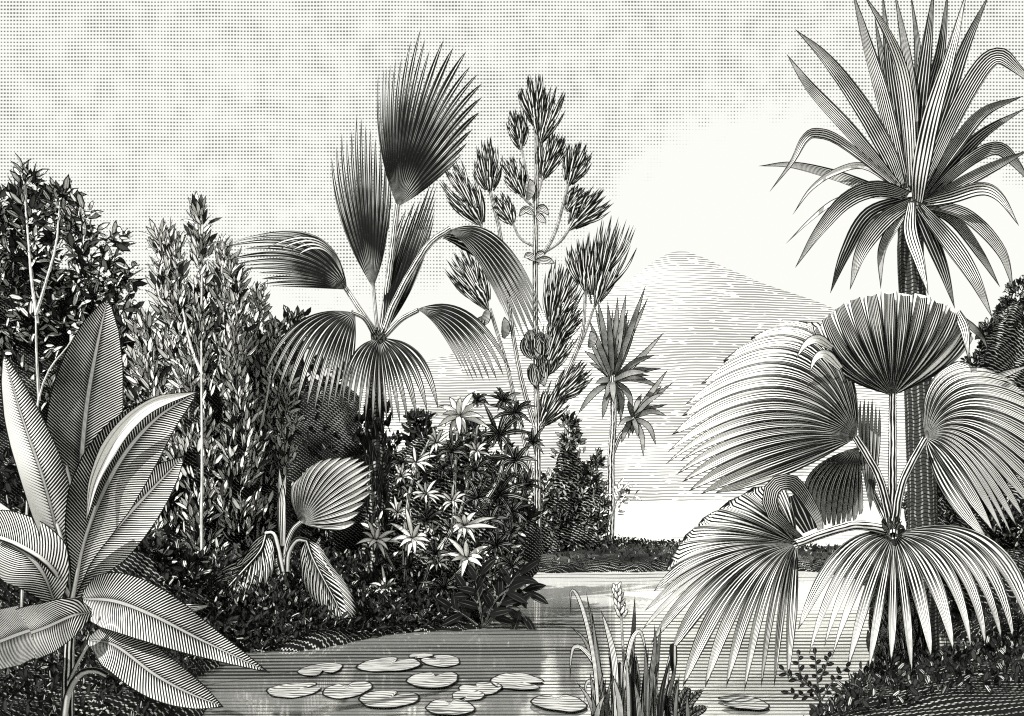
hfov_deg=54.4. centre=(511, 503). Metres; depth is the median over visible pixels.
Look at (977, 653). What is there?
undergrowth
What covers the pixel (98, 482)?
broad leaf plant
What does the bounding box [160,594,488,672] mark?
undergrowth
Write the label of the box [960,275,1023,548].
round evergreen
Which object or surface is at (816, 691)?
ink black sprig
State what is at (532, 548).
waterside bush
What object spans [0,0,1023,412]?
sky
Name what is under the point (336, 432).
dark tree
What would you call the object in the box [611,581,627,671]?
flowering spike
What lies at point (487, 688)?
lily pad
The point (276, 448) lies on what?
columnar tree
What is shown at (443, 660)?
lily pad
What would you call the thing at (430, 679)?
lily pad
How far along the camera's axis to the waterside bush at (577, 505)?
25.77 m
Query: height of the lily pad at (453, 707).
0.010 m
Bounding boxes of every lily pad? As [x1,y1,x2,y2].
[266,682,321,697]
[296,663,343,675]
[322,681,372,698]
[355,656,421,671]
[358,690,419,707]
[405,671,458,687]
[408,653,433,657]
[420,655,459,666]
[425,699,475,714]
[452,689,484,700]
[458,681,502,694]
[489,672,544,689]
[530,694,587,711]
[718,695,769,709]
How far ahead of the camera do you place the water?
10.45 m
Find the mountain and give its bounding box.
[357,251,950,504]
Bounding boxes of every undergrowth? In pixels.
[0,542,494,660]
[0,620,199,715]
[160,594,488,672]
[542,534,837,571]
[803,598,1023,715]
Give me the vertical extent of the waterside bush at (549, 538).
2.723 m
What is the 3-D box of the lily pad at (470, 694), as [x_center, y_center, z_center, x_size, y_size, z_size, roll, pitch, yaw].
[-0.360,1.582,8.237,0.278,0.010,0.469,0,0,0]
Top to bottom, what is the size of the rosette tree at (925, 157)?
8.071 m
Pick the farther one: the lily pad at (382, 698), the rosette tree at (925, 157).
the rosette tree at (925, 157)
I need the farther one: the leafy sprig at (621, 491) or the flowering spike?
the leafy sprig at (621, 491)
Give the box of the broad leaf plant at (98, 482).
[0,295,269,715]
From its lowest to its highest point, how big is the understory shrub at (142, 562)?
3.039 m
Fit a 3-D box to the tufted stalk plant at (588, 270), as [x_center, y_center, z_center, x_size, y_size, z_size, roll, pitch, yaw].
[0.635,-4.774,24.499,4.898,11.647,0.451,0,0,0]
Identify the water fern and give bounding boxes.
[667,686,707,715]
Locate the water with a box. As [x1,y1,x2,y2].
[156,505,972,715]
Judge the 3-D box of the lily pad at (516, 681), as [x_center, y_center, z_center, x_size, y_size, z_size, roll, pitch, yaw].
[0.045,1.580,8.859,0.492,0.010,0.829,0,0,0]
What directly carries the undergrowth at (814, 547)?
on the ground
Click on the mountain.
(705, 317)
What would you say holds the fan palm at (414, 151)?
on the ground
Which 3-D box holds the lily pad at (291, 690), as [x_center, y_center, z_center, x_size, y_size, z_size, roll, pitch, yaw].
[-1.860,1.586,8.488,0.457,0.010,0.742,0,0,0]
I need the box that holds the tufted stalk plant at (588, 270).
[439,74,636,529]
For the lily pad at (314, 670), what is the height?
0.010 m
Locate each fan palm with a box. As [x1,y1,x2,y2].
[221,29,543,587]
[642,291,1023,691]
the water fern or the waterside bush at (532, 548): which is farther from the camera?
the waterside bush at (532, 548)
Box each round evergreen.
[900,472,1023,616]
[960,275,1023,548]
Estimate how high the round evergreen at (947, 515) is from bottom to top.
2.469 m
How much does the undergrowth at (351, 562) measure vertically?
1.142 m
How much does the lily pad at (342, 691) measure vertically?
0.010 m
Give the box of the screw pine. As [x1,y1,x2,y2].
[578,286,673,540]
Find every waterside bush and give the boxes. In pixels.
[362,408,542,595]
[506,467,559,553]
[530,409,612,550]
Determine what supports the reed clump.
on the water
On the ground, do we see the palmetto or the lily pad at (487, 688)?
the palmetto
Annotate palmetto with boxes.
[205,456,374,623]
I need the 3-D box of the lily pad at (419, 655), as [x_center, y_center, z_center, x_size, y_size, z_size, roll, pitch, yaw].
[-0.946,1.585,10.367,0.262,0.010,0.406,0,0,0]
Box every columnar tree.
[123,191,274,580]
[220,280,304,557]
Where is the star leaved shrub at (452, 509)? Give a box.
[355,387,544,601]
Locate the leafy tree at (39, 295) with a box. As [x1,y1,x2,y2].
[0,153,149,512]
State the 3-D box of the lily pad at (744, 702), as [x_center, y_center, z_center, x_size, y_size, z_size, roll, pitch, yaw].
[1.833,1.579,7.920,0.380,0.010,0.628,0,0,0]
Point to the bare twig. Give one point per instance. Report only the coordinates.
(26, 513)
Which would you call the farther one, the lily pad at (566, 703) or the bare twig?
the lily pad at (566, 703)
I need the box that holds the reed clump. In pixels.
[570,589,694,715]
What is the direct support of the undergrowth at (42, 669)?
on the ground
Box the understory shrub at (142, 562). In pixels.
[0,447,222,616]
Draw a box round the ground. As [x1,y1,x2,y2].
[0,528,1023,715]
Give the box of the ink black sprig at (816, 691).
[779,647,852,701]
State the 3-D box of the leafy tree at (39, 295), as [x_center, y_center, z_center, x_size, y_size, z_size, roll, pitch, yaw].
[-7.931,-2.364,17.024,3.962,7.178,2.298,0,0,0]
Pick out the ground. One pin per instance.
(1005, 698)
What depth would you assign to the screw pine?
33.90 m
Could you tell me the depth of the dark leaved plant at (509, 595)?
12.59 m
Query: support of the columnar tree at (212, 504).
on the ground
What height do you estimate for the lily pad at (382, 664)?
0.010 m
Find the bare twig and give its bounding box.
[16,337,73,672]
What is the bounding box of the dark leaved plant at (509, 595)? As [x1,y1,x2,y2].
[436,559,547,629]
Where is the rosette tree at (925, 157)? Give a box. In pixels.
[761,0,1023,649]
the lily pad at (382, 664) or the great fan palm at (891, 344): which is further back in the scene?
the lily pad at (382, 664)
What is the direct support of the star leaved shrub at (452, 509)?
on the ground
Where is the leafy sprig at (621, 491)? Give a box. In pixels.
[605,477,641,521]
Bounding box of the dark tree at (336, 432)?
[238,304,386,570]

